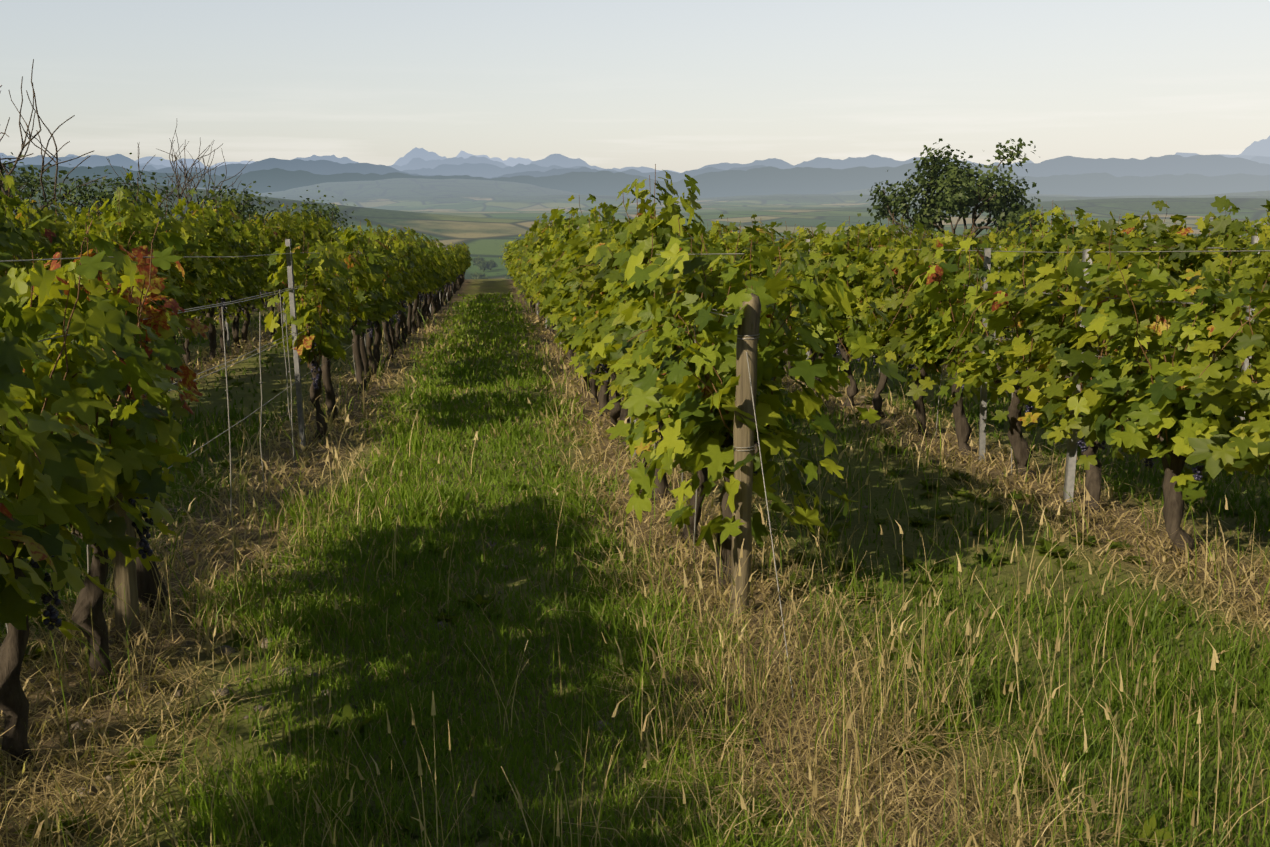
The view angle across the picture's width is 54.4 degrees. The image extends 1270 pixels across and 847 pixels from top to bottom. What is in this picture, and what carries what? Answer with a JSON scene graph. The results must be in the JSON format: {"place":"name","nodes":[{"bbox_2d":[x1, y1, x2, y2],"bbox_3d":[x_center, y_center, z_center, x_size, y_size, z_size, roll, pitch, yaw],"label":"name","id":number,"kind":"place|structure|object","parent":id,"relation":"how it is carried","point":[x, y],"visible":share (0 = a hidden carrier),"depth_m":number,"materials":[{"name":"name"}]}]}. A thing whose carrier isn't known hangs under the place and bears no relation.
{"place":"outdoors","nodes":[
{"label":"outdoors","id":0,"kind":"place"},
{"bbox_2d":[6,154,1008,177],"bbox_3d":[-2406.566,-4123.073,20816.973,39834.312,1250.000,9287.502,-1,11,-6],"label":"mountain ridge","id":1,"kind":"structure","parent":0,"point":[484,170],"depth_m":25142.23,"materials":[{"name":"stone"}]},
{"bbox_2d":[0,174,1269,846],"bbox_3d":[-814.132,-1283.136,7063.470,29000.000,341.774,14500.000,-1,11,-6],"label":"ground","id":2,"kind":"structure","parent":0,"point":[486,218],"depth_m":6.07,"materials":[{"name":"green plant"}]},
{"bbox_2d":[0,176,41,307],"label":"vine","id":3,"kind":"object","parent":2,"relation":"on","point":[13,241],"visible":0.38,"depth_m":9.38,"materials":[{"name":"green plant"}]},
{"bbox_2d":[0,172,52,371],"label":"vine","id":4,"kind":"object","parent":2,"relation":"on","point":[27,234],"visible":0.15,"depth_m":10.19,"materials":[{"name":"green plant"}]},
{"bbox_2d":[0,408,67,597],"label":"vine","id":5,"kind":"object","parent":2,"relation":"on","point":[21,459],"visible":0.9,"depth_m":3.19,"materials":[{"name":"green plant"}]},
{"bbox_2d":[1,152,90,220],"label":"sparse tree","id":6,"kind":"object","parent":2,"relation":"on","point":[28,178],"visible":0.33,"depth_m":42.24,"materials":[{"name":"green plant"}]},
{"bbox_2d":[4,194,101,332],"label":"vine","id":7,"kind":"object","parent":2,"relation":"on","point":[52,236],"visible":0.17,"depth_m":11.06,"materials":[{"name":"green plant"}]},
{"bbox_2d":[0,59,112,212],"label":"bare tree","id":8,"kind":"object","parent":2,"relation":"on","point":[23,146],"visible":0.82,"depth_m":36.73,"materials":[{"name":"brown plant"}]},
{"bbox_2d":[0,214,155,769],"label":"vine","id":9,"kind":"object","parent":2,"relation":"on","point":[86,471],"visible":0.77,"depth_m":3.63,"materials":[{"name":"green plant"}]},
{"bbox_2d":[47,209,123,289],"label":"vine","id":10,"kind":"object","parent":2,"relation":"on","point":[100,224],"visible":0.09,"depth_m":12.09,"materials":[{"name":"green plant"}]},
{"bbox_2d":[66,197,117,242],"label":"vine","id":11,"kind":"object","parent":2,"relation":"on","point":[83,211],"visible":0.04,"depth_m":19.98,"materials":[{"name":"green plant"}]},
{"bbox_2d":[1,216,207,682],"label":"vine","id":12,"kind":"object","parent":2,"relation":"on","point":[137,451],"visible":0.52,"depth_m":4.24,"materials":[{"name":"green plant"}]},
{"bbox_2d":[4,223,208,611],"bbox_3d":[-2.226,0.061,5.156,0.878,1.785,1.381,-1,11,-6],"label":"vine","id":13,"kind":"object","parent":2,"relation":"on","point":[146,583],"visible":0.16,"depth_m":5.18,"materials":[{"name":"green plant"}]},
{"bbox_2d":[26,153,193,223],"bbox_3d":[-16.073,-5.933,38.675,5.250,5.049,4.853,-1,11,-6],"label":"sparse tree","id":14,"kind":"object","parent":2,"relation":"on","point":[86,196],"visible":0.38,"depth_m":37.96,"materials":[{"name":"green plant"}]},
{"bbox_2d":[69,190,170,388],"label":"vine","id":15,"kind":"object","parent":2,"relation":"on","point":[128,230],"visible":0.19,"depth_m":13.10,"materials":[{"name":"green plant"}]},
{"bbox_2d":[101,287,141,642],"bbox_3d":[-2.050,0.298,4.905,0.104,1.680,0.104,-1,11,-6],"label":"post","id":16,"kind":"object","parent":2,"relation":"on","point":[126,576],"visible":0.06,"depth_m":4.94,"materials":[{"name":"brown wood"}]},
{"bbox_2d":[100,172,178,346],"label":"vine","id":17,"kind":"object","parent":2,"relation":"on","point":[155,210],"visible":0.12,"depth_m":13.98,"materials":[{"name":"green plant"}]},
{"bbox_2d":[146,197,212,372],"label":"vine","id":18,"kind":"object","parent":2,"relation":"on","point":[184,303],"visible":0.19,"depth_m":15.19,"materials":[{"name":"green plant"}]},
{"bbox_2d":[107,125,253,219],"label":"bare tree","id":19,"kind":"object","parent":2,"relation":"on","point":[185,176],"visible":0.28,"depth_m":43.78,"materials":[{"name":"brown plant"}]},
{"bbox_2d":[161,209,218,365],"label":"vine","id":20,"kind":"object","parent":2,"relation":"on","point":[204,243],"visible":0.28,"depth_m":16.07,"materials":[{"name":"green plant"}]},
{"bbox_2d":[171,188,245,359],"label":"vine","id":21,"kind":"object","parent":2,"relation":"on","point":[209,215],"visible":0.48,"depth_m":17.13,"materials":[{"name":"green plant"}]},
{"bbox_2d":[195,200,250,353],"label":"vine","id":22,"kind":"object","parent":2,"relation":"on","point":[237,225],"visible":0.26,"depth_m":18.22,"materials":[{"name":"green plant"}]},
{"bbox_2d":[221,307,232,525],"bbox_3d":[-2.304,0.066,7.001,0.023,1.450,0.028,-4,8,-31],"label":"stake","id":23,"kind":"object","parent":2,"relation":"on","point":[227,390],"visible":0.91,"depth_m":6.98,"materials":[{"name":"silver metal"}]},
{"bbox_2d":[175,169,289,295],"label":"sparse tree","id":24,"kind":"object","parent":2,"relation":"on","point":[241,208],"visible":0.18,"depth_m":41.24,"materials":[{"name":"green plant"}]},
{"bbox_2d":[203,217,268,347],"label":"vine","id":25,"kind":"object","parent":2,"relation":"on","point":[249,273],"visible":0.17,"depth_m":19.14,"materials":[{"name":"green plant"}]},
{"bbox_2d":[228,214,277,343],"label":"vine","id":26,"kind":"object","parent":2,"relation":"on","point":[252,239],"visible":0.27,"depth_m":20.05,"materials":[{"name":"green plant"}]},
{"bbox_2d":[259,312,264,495],"bbox_3d":[-2.347,-0.018,7.763,0.024,1.366,0.027,8,12,34],"label":"stake","id":27,"kind":"object","parent":2,"relation":"on","point":[260,382],"visible":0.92,"depth_m":7.73,"materials":[{"name":"silver metal"}]},
{"bbox_2d":[243,211,294,334],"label":"vine","id":28,"kind":"object","parent":2,"relation":"on","point":[271,232],"visible":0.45,"depth_m":21.77,"materials":[{"name":"green plant"}]},
{"bbox_2d":[260,208,302,325],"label":"vine","id":29,"kind":"object","parent":2,"relation":"on","point":[284,231],"visible":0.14,"depth_m":22.95,"materials":[{"name":"green plant"}]},
{"bbox_2d":[285,239,305,449],"bbox_3d":[-2.606,-0.453,9.521,0.038,1.924,0.078,-2,12,-7],"label":"metal post","id":30,"kind":"object","parent":2,"relation":"on","point":[294,328],"visible":0.88,"depth_m":9.47,"materials":[{"name":"grey metal"}]},
{"bbox_2d":[276,218,314,328],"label":"vine","id":31,"kind":"object","parent":2,"relation":"on","point":[301,230],"visible":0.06,"depth_m":24.09,"materials":[{"name":"green plant"}]},
{"bbox_2d":[273,203,326,275],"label":"vine","id":32,"kind":"object","parent":2,"relation":"on","point":[297,218],"visible":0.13,"depth_m":24.76,"materials":[{"name":"green plant"}]},
{"bbox_2d":[286,204,331,287],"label":"vine","id":33,"kind":"object","parent":2,"relation":"on","point":[313,219],"visible":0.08,"depth_m":25.89,"materials":[{"name":"green plant"}]},
{"bbox_2d":[264,228,363,438],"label":"vine","id":34,"kind":"object","parent":2,"relation":"on","point":[328,345],"visible":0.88,"depth_m":9.79,"materials":[{"name":"green plant"}]},
{"bbox_2d":[305,210,329,302],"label":"vine","id":35,"kind":"object","parent":2,"relation":"on","point":[320,226],"visible":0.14,"depth_m":27.77,"materials":[{"name":"green plant"}]},
{"bbox_2d":[282,186,355,233],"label":"sparse tree","id":36,"kind":"object","parent":2,"relation":"on","point":[325,212],"visible":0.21,"depth_m":48.51,"materials":[{"name":"green plant"}]},
{"bbox_2d":[279,243,370,421],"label":"vine","id":37,"kind":"object","parent":2,"relation":"on","point":[362,326],"visible":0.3,"depth_m":11.11,"materials":[{"name":"green plant"}]},
{"bbox_2d":[324,224,392,392],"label":"vine","id":38,"kind":"object","parent":2,"relation":"on","point":[362,282],"visible":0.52,"depth_m":12.98,"materials":[{"name":"green plant"}]},
{"bbox_2d":[328,228,395,383],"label":"vine","id":39,"kind":"object","parent":2,"relation":"on","point":[364,356],"visible":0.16,"depth_m":14.06,"materials":[{"name":"green plant"}]},
{"bbox_2d":[339,218,401,374],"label":"vine","id":40,"kind":"object","parent":2,"relation":"on","point":[369,338],"visible":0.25,"depth_m":14.92,"materials":[{"name":"green plant"}]},
{"bbox_2d":[371,246,406,368],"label":"vine","id":41,"kind":"object","parent":2,"relation":"on","point":[393,281],"visible":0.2,"depth_m":15.88,"materials":[{"name":"green plant"}]},
{"bbox_2d":[381,231,416,354],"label":"vine","id":42,"kind":"object","parent":2,"relation":"on","point":[399,237],"visible":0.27,"depth_m":17.90,"materials":[{"name":"green plant"}]},
{"bbox_2d":[374,230,426,348],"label":"vine","id":43,"kind":"object","parent":2,"relation":"on","point":[412,286],"visible":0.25,"depth_m":18.94,"materials":[{"name":"green plant"}]},
{"bbox_2d":[380,247,420,359],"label":"vine","id":44,"kind":"object","parent":2,"relation":"on","point":[398,253],"visible":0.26,"depth_m":17.05,"materials":[{"name":"green plant"}]},
{"bbox_2d":[383,227,430,338],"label":"vine","id":45,"kind":"object","parent":2,"relation":"on","point":[412,232],"visible":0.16,"depth_m":20.91,"materials":[{"name":"green plant"}]},
{"bbox_2d":[389,229,429,344],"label":"vine","id":46,"kind":"object","parent":2,"relation":"on","point":[411,280],"visible":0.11,"depth_m":19.96,"materials":[{"name":"green plant"}]},
{"bbox_2d":[405,233,428,335],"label":"vine","id":47,"kind":"object","parent":2,"relation":"on","point":[409,316],"visible":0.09,"depth_m":21.91,"materials":[{"name":"green plant"}]},
{"bbox_2d":[405,232,438,331],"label":"vine","id":48,"kind":"object","parent":2,"relation":"on","point":[427,279],"visible":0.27,"depth_m":22.91,"materials":[{"name":"green plant"}]},
{"bbox_2d":[420,253,449,319],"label":"vine","id":49,"kind":"object","parent":2,"relation":"on","point":[440,284],"visible":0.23,"depth_m":26.93,"materials":[{"name":"green plant"}]},
{"bbox_2d":[6,382,1005,796],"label":"fallen leaves","id":50,"kind":"object","parent":2,"relation":"on","point":[180,692],"visible":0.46,"depth_m":4.44,"materials":[{"name":"brown plant"}]},
{"bbox_2d":[520,212,565,336],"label":"vine","id":51,"kind":"object","parent":2,"relation":"on","point":[533,227],"visible":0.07,"depth_m":20.90,"materials":[{"name":"green plant"}]},
{"bbox_2d":[515,217,577,351],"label":"vine","id":52,"kind":"object","parent":2,"relation":"on","point":[536,241],"visible":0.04,"depth_m":18.48,"materials":[{"name":"green plant"}]},
{"bbox_2d":[525,219,576,358],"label":"vine","id":53,"kind":"object","parent":2,"relation":"on","point":[537,248],"visible":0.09,"depth_m":17.26,"materials":[{"name":"green plant"}]},
{"bbox_2d":[534,250,574,362],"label":"vine","id":54,"kind":"object","parent":2,"relation":"on","point":[548,309],"visible":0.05,"depth_m":16.25,"materials":[{"name":"green plant"}]},
{"bbox_2d":[535,233,578,372],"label":"vine","id":55,"kind":"object","parent":2,"relation":"on","point":[547,241],"visible":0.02,"depth_m":15.52,"materials":[{"name":"green plant"}]},
{"bbox_2d":[544,231,581,379],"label":"vine","id":56,"kind":"object","parent":2,"relation":"on","point":[555,258],"visible":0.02,"depth_m":14.35,"materials":[{"name":"green plant"}]},
{"bbox_2d":[529,211,614,402],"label":"vine","id":57,"kind":"object","parent":2,"relation":"on","point":[569,323],"visible":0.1,"depth_m":12.40,"materials":[{"name":"green plant"}]},
{"bbox_2d":[541,193,614,390],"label":"vine","id":58,"kind":"object","parent":2,"relation":"on","point":[556,216],"visible":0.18,"depth_m":12.98,"materials":[{"name":"green plant"}]},
{"bbox_2d":[553,202,624,415],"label":"vine","id":59,"kind":"object","parent":2,"relation":"on","point":[577,341],"visible":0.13,"depth_m":11.05,"materials":[{"name":"green plant"}]},
{"bbox_2d":[556,219,633,448],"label":"vine","id":60,"kind":"object","parent":2,"relation":"on","point":[597,281],"visible":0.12,"depth_m":9.56,"materials":[{"name":"green plant"}]},
{"bbox_2d":[559,204,630,426],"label":"vine","id":61,"kind":"object","parent":2,"relation":"on","point":[598,236],"visible":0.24,"depth_m":10.29,"materials":[{"name":"green plant"}]},
{"bbox_2d":[0,291,1269,846],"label":"grass and dry stalks","id":62,"kind":"structure","parent":2,"relation":"on","point":[258,597],"depth_m":4.66,"materials":[{"name":"green plant"}]},
{"bbox_2d":[0,247,1269,697],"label":"trellis wires","id":63,"kind":"object","parent":2,"relation":"on","point":[714,313],"visible":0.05,"depth_m":6.29,"materials":[{"name":"silver metal"}]},
{"bbox_2d":[13,328,1269,846],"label":"broadleaf weeds","id":64,"kind":"object","parent":2,"relation":"on","point":[1145,832],"visible":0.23,"depth_m":4.29,"materials":[{"name":"green plant"}]},
{"bbox_2d":[585,164,726,468],"bbox_3d":[0.095,-0.675,8.541,0.848,2.193,1.526,-2,11,-10],"label":"vine","id":65,"kind":"object","parent":2,"relation":"on","point":[643,225],"visible":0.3,"depth_m":8.24,"materials":[{"name":"green plant"}]},
{"bbox_2d":[596,209,736,499],"bbox_3d":[0.187,-0.328,7.379,0.848,1.878,1.553,0,11,-1],"label":"vine","id":66,"kind":"object","parent":2,"relation":"on","point":[607,305],"visible":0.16,"depth_m":7.26,"materials":[{"name":"green plant"}]},
{"bbox_2d":[602,225,793,544],"bbox_3d":[0.372,-0.159,6.534,0.992,1.762,1.348,-3,11,-14],"label":"vine","id":67,"kind":"object","parent":2,"relation":"on","point":[695,263],"visible":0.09,"depth_m":6.46,"materials":[{"name":"green plant"}]},
{"bbox_2d":[697,220,768,270],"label":"vine","id":68,"kind":"object","parent":2,"relation":"on","point":[723,246],"visible":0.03,"depth_m":17.93,"materials":[{"name":"green plant"}]},
{"bbox_2d":[730,293,760,616],"bbox_3d":[0.447,0.265,5.120,0.094,1.612,0.146,-6,12,-28],"label":"end post","id":69,"kind":"object","parent":2,"relation":"on","point":[748,334],"visible":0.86,"depth_m":5.05,"materials":[{"name":"brown wood"}]},
{"bbox_2d":[718,214,777,276],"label":"vine","id":70,"kind":"object","parent":2,"relation":"on","point":[731,226],"visible":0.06,"depth_m":16.63,"materials":[{"name":"green plant"}]},
{"bbox_2d":[590,233,906,588],"bbox_3d":[0.453,0.019,5.548,1.206,1.688,1.396,-3,11,-16],"label":"vine","id":71,"kind":"object","parent":2,"relation":"on","point":[705,409],"visible":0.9,"depth_m":5.28,"materials":[{"name":"green plant"}]},
{"bbox_2d":[705,221,806,304],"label":"vine","id":72,"kind":"object","parent":2,"relation":"on","point":[754,247],"visible":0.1,"depth_m":15.63,"materials":[{"name":"green plant"}]},
{"bbox_2d":[754,231,811,375],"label":"vine","id":73,"kind":"object","parent":2,"relation":"on","point":[763,241],"visible":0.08,"depth_m":15.05,"materials":[{"name":"green plant"}]},
{"bbox_2d":[773,228,831,363],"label":"vine","id":74,"kind":"object","parent":2,"relation":"on","point":[789,254],"visible":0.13,"depth_m":13.83,"materials":[{"name":"green plant"}]},
{"bbox_2d":[774,226,876,394],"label":"vine","id":75,"kind":"object","parent":2,"relation":"on","point":[822,274],"visible":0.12,"depth_m":12.89,"materials":[{"name":"green plant"}]},
{"bbox_2d":[794,216,887,405],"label":"vine","id":76,"kind":"object","parent":2,"relation":"on","point":[838,260],"visible":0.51,"depth_m":11.96,"materials":[{"name":"green plant"}]},
{"bbox_2d":[849,226,893,326],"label":"vine","id":77,"kind":"object","parent":2,"relation":"on","point":[864,244],"visible":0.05,"depth_m":19.47,"materials":[{"name":"green plant"}]},
{"bbox_2d":[839,213,925,418],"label":"vine","id":78,"kind":"object","parent":2,"relation":"on","point":[870,291],"visible":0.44,"depth_m":11.04,"materials":[{"name":"green plant"}]},
{"bbox_2d":[859,224,996,437],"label":"vine","id":79,"kind":"object","parent":2,"relation":"on","point":[901,265],"visible":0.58,"depth_m":9.90,"materials":[{"name":"green plant"}]},
{"bbox_2d":[854,138,1045,240],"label":"oak tree","id":80,"kind":"object","parent":2,"relation":"on","point":[950,196],"visible":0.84,"depth_m":89.84,"materials":[{"name":"green plant"}]},
{"bbox_2d":[884,220,1016,454],"bbox_3d":[2.351,-0.569,9.126,0.877,1.852,1.498,5,12,24],"label":"vine","id":81,"kind":"object","parent":2,"relation":"on","point":[940,274],"visible":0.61,"depth_m":8.94,"materials":[{"name":"green plant"}]},
{"bbox_2d":[978,248,990,460],"bbox_3d":[2.517,-0.346,8.885,0.070,1.823,0.162,10,14,43],"label":"metal post","id":82,"kind":"object","parent":2,"relation":"on","point":[983,389],"visible":0.34,"depth_m":8.90,"materials":[{"name":"grey metal"}]},
{"bbox_2d":[948,222,1026,288],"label":"vine","id":83,"kind":"object","parent":2,"relation":"on","point":[994,239],"visible":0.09,"depth_m":21.06,"materials":[{"name":"green plant"}]},
{"bbox_2d":[957,235,1053,379],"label":"vine","id":84,"kind":"object","parent":2,"relation":"on","point":[995,262],"visible":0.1,"depth_m":14.47,"materials":[{"name":"green plant"}]},
{"bbox_2d":[937,242,1090,478],"bbox_3d":[2.496,-0.347,8.131,0.979,1.650,1.481,3,11,16],"label":"vine","id":85,"kind":"object","parent":2,"relation":"on","point":[998,322],"visible":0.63,"depth_m":8.15,"materials":[{"name":"green plant"}]},
{"bbox_2d":[994,203,1086,370],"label":"vine","id":86,"kind":"object","parent":2,"relation":"on","point":[1043,243],"visible":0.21,"depth_m":13.53,"materials":[{"name":"green plant"}]},
{"bbox_2d":[1011,206,1134,379],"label":"vine","id":87,"kind":"object","parent":2,"relation":"on","point":[1070,240],"visible":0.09,"depth_m":12.72,"materials":[{"name":"green plant"}]},
{"bbox_2d":[1063,249,1092,501],"bbox_3d":[2.683,-0.145,7.514,0.038,1.822,0.079,-1,11,-8],"label":"metal post","id":88,"kind":"object","parent":2,"relation":"on","point":[1070,467],"visible":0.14,"depth_m":7.55,"materials":[{"name":"grey metal"}]},
{"bbox_2d":[979,229,1193,515],"bbox_3d":[2.818,-0.256,7.263,1.259,1.763,1.404,-1,11,-4],"label":"vine","id":89,"kind":"object","parent":2,"relation":"on","point":[1068,358],"visible":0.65,"depth_m":7.20,"materials":[{"name":"green plant"}]},
{"bbox_2d":[1064,200,1187,357],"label":"vine","id":90,"kind":"object","parent":2,"relation":"on","point":[1087,240],"visible":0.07,"depth_m":11.84,"materials":[{"name":"green plant"}]},
{"bbox_2d":[1067,241,1269,556],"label":"vine","id":91,"kind":"object","parent":2,"relation":"on","point":[1167,425],"visible":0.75,"depth_m":6.17,"materials":[{"name":"green plant"}]},
{"bbox_2d":[1102,199,1249,361],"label":"vine","id":92,"kind":"object","parent":2,"relation":"on","point":[1131,241],"visible":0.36,"depth_m":10.71,"materials":[{"name":"green plant"}]},
{"bbox_2d":[1162,246,1269,530],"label":"vine","id":93,"kind":"object","parent":2,"relation":"on","point":[1241,444],"visible":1,"depth_m":5.45,"materials":[{"name":"green plant"}]},
{"bbox_2d":[1198,195,1269,368],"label":"vine","id":94,"kind":"object","parent":2,"relation":"on","point":[1222,223],"visible":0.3,"depth_m":9.82,"materials":[{"name":"green plant"}]},
{"bbox_2d":[1206,206,1269,366],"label":"vine","id":95,"kind":"object","parent":2,"relation":"on","point":[1250,230],"visible":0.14,"depth_m":13.97,"materials":[{"name":"green plant"}]},
{"bbox_2d":[1238,236,1259,419],"bbox_3d":[4.889,-0.519,9.869,0.040,1.942,0.079,-3,11,-11],"label":"metal post","id":96,"kind":"object","parent":2,"relation":"on","point":[1254,239],"visible":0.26,"depth_m":9.78,"materials":[{"name":"grey metal"}]},
{"bbox_2d":[0,153,1269,172],"bbox_3d":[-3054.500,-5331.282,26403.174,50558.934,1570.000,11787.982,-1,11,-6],"label":"mountain ridge","id":97,"kind":"structure","parent":0,"point":[547,161],"depth_m":31933.33,"materials":[{"name":"stone"}]},
{"bbox_2d":[0,0,1269,172],"label":"sky","id":98,"kind":"structure","parent":0,"point":[681,86],"materials":[{"name":"white"}]},
{"bbox_2d":[3,163,1269,197],"bbox_3d":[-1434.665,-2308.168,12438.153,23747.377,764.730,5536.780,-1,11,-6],"label":"mountain ridge","id":99,"kind":"structure","parent":0,"point":[769,180],"depth_m":14783.85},
{"bbox_2d":[136,147,1267,167],"bbox_3d":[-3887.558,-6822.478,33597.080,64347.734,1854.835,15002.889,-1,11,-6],"label":"mountain ridge","id":100,"kind":"structure","parent":0,"point":[422,153],"depth_m":38782.35,"materials":[{"name":"stone"}]},
{"bbox_2d":[149,154,1269,181],"bbox_3d":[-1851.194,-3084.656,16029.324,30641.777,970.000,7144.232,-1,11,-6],"label":"mountain ridge","id":101,"kind":"structure","parent":0,"point":[1211,165],"depth_m":18545.12,"materials":[{"name":"stone"}]},
{"bbox_2d":[212,136,1269,172],"bbox_3d":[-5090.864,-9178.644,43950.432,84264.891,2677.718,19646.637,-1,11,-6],"label":"mountain ridge","id":102,"kind":"structure","parent":0,"point":[1259,148],"depth_m":51197.12,"materials":[{"name":"stone"}]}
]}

